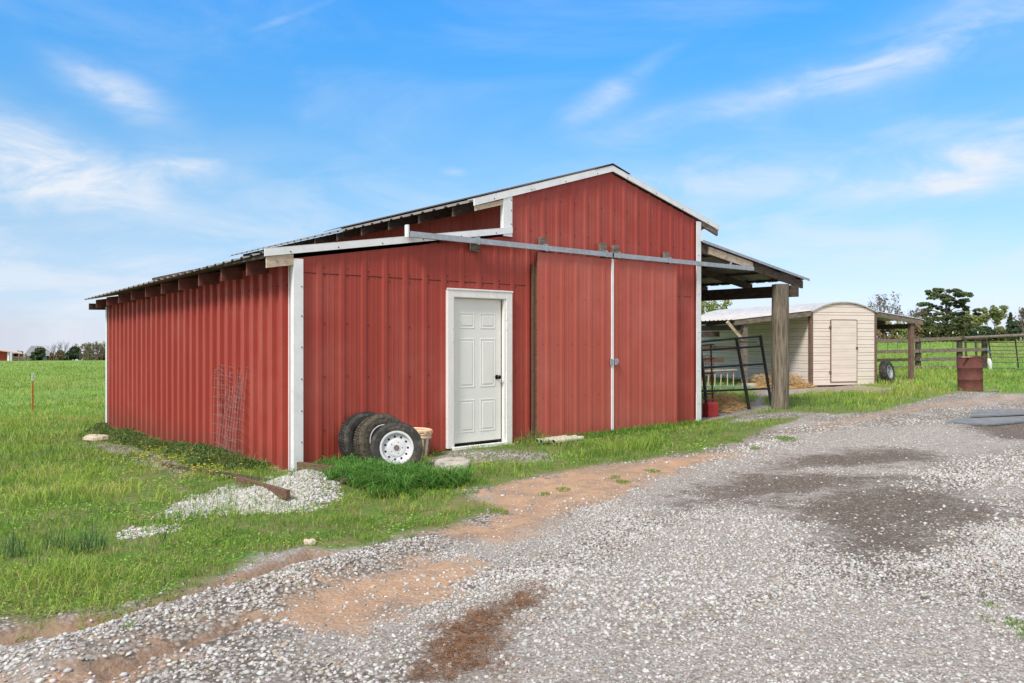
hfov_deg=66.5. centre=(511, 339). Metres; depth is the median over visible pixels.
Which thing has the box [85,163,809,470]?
barn
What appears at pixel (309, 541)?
rock
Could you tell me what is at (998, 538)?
gravel
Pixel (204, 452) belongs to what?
weeds
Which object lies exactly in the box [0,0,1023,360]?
sky
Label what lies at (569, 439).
old post
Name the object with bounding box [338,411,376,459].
loose tyre
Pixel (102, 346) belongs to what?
thin tree
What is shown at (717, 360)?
plank
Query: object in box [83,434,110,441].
rock
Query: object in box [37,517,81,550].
onion clump
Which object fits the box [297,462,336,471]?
board
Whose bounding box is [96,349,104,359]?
hedge bush
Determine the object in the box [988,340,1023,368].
pipe gate
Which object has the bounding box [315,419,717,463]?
edge weeds
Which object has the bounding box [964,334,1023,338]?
top pole
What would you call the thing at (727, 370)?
slatted rack
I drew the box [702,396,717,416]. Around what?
gas can
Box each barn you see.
[0,349,21,360]
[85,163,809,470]
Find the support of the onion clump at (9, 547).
on the ground at (876, 505)
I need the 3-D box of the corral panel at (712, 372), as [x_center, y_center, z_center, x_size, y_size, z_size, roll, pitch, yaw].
[3.635,0.795,16.216,0.103,1.407,2.244,0,0,42]
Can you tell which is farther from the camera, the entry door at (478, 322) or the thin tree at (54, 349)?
the thin tree at (54, 349)
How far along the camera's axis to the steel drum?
19.92 m
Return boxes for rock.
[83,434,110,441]
[303,538,315,543]
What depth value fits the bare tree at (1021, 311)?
103.87 m
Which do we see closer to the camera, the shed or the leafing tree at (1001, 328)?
the shed
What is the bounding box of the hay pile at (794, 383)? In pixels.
[737,373,818,388]
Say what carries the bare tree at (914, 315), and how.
on the ground at (876, 505)
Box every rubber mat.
[946,415,1023,425]
[970,409,1023,417]
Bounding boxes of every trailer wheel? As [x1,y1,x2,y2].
[370,421,422,465]
[879,360,894,382]
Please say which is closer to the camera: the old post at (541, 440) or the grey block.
the old post at (541, 440)
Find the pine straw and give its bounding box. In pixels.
[404,577,552,682]
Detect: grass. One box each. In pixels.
[0,339,1023,642]
[313,451,486,498]
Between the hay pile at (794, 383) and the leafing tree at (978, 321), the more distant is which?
the leafing tree at (978, 321)
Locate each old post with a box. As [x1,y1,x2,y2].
[535,435,566,442]
[539,435,576,443]
[552,436,583,444]
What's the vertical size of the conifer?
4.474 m
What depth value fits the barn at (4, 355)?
95.81 m
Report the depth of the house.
136.05 m
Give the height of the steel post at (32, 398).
1.432 m
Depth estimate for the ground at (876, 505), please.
5.48 m
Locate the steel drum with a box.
[956,356,983,390]
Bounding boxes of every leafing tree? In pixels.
[701,300,732,314]
[965,311,985,327]
[981,305,1008,329]
[994,326,1004,331]
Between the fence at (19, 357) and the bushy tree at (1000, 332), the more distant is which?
the bushy tree at (1000, 332)
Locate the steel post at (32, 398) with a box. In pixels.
[31,373,33,415]
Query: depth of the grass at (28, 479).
8.10 m
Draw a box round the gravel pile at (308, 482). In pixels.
[115,469,343,539]
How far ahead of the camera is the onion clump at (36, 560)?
5.25 m
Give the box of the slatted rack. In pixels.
[701,369,736,388]
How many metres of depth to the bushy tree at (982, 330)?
109.28 m
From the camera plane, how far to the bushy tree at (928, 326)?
109.14 m
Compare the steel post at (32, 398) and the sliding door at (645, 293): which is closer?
the sliding door at (645, 293)
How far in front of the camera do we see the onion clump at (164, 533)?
5.95 m
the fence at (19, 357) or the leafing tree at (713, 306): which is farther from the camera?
the fence at (19, 357)
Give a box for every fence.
[0,377,99,412]
[12,354,30,360]
[79,350,97,359]
[877,336,987,368]
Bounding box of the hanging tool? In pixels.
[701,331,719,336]
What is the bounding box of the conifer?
[1004,312,1012,330]
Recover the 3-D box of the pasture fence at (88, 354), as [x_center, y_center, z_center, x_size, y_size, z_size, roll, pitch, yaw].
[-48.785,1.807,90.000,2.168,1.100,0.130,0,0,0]
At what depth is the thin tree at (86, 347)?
102.10 m
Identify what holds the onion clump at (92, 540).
on the ground at (876, 505)
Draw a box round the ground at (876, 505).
[0,341,1023,682]
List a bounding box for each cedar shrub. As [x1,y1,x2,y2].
[29,346,45,360]
[62,346,82,360]
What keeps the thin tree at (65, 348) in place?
on the ground at (876, 505)
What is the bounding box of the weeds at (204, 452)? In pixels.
[79,422,270,469]
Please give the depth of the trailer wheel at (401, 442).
9.28 m
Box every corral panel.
[701,335,770,408]
[701,344,714,401]
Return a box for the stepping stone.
[434,457,471,468]
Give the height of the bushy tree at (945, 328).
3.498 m
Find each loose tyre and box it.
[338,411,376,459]
[353,413,399,461]
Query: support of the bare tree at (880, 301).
on the ground at (876, 505)
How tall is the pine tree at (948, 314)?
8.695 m
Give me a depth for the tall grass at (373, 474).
8.07 m
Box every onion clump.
[0,527,33,559]
[25,547,48,569]
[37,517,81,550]
[58,513,114,555]
[158,519,176,542]
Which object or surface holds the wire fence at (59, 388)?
attached to the steel post at (32, 398)
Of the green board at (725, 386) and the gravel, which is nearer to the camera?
the gravel
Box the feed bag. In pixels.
[987,358,991,369]
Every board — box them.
[162,463,267,480]
[236,476,289,498]
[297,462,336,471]
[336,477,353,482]
[701,386,749,387]
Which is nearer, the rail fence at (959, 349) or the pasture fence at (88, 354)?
the rail fence at (959, 349)
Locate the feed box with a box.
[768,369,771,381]
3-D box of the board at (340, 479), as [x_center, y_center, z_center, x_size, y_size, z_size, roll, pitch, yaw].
[-1.945,1.434,8.138,0.781,0.072,0.160,0,0,40]
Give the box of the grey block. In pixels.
[742,383,756,388]
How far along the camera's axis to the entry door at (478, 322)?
11.06 m
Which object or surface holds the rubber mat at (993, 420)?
on the ground at (876, 505)
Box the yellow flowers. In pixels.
[68,438,240,480]
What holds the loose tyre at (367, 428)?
on the ground at (876, 505)
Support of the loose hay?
on the ground at (876, 505)
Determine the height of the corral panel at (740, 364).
1.599 m
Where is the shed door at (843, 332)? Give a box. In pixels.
[829,319,857,381]
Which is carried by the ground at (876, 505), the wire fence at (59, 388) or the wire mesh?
the wire mesh
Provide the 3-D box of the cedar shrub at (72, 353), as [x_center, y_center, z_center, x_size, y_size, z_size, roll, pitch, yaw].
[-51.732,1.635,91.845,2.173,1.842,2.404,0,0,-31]
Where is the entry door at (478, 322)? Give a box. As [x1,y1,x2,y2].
[455,298,501,444]
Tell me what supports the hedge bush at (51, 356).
on the ground at (876, 505)
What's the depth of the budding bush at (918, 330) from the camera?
101.38 m
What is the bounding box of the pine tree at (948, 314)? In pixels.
[916,288,981,323]
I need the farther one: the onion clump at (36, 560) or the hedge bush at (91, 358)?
the hedge bush at (91, 358)
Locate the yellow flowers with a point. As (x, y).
(169, 457)
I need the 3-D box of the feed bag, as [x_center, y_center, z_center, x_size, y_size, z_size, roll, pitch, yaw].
[18.890,1.027,30.858,0.176,0.570,0.202,0,0,0]
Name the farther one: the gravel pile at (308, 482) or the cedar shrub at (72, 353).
the cedar shrub at (72, 353)
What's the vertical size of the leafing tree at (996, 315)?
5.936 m
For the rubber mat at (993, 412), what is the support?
on the rubber mat at (993, 420)
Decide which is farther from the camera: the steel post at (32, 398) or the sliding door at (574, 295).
the steel post at (32, 398)
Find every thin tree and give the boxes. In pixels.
[47,342,60,359]
[57,340,69,357]
[75,342,98,359]
[89,344,98,359]
[91,340,104,359]
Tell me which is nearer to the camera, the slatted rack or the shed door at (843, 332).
the slatted rack
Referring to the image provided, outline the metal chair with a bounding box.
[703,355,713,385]
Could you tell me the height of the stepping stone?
0.135 m
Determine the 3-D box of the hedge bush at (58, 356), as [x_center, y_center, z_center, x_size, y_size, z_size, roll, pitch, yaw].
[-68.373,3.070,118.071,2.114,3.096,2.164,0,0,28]
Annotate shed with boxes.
[701,301,923,386]
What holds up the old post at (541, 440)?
on the ground at (876, 505)
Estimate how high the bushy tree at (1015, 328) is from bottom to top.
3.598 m
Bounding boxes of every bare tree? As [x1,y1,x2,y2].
[868,292,900,338]
[891,303,926,323]
[1013,307,1023,340]
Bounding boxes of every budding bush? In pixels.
[877,321,896,342]
[887,322,907,342]
[906,322,923,342]
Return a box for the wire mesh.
[212,365,247,452]
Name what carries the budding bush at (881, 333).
on the ground at (876, 505)
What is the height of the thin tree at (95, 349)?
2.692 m
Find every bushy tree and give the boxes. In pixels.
[915,319,940,341]
[933,321,958,341]
[950,317,973,340]
[966,325,998,341]
[991,330,1012,340]
[1005,320,1023,340]
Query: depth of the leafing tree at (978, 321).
123.25 m
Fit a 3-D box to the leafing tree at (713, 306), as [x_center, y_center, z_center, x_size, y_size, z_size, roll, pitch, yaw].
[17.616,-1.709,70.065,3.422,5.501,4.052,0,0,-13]
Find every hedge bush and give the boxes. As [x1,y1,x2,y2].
[48,352,54,359]
[55,350,63,359]
[82,349,96,359]
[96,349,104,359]
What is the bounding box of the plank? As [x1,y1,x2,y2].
[704,358,723,361]
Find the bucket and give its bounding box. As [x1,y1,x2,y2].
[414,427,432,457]
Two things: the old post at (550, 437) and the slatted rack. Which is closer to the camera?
the old post at (550, 437)
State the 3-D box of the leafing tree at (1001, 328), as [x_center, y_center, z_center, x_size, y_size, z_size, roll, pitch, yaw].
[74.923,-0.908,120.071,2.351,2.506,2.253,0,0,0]
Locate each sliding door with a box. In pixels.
[535,252,613,436]
[612,258,676,429]
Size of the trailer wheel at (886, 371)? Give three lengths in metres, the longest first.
0.704 x 0.704 x 0.221 m
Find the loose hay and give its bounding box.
[701,392,753,412]
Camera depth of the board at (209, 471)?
9.23 m
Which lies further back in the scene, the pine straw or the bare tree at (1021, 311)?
the bare tree at (1021, 311)
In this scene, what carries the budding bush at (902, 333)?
on the ground at (876, 505)
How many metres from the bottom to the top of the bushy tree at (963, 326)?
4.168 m
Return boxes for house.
[23,346,54,360]
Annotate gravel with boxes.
[0,392,1023,682]
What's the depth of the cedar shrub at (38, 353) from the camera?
91.56 m

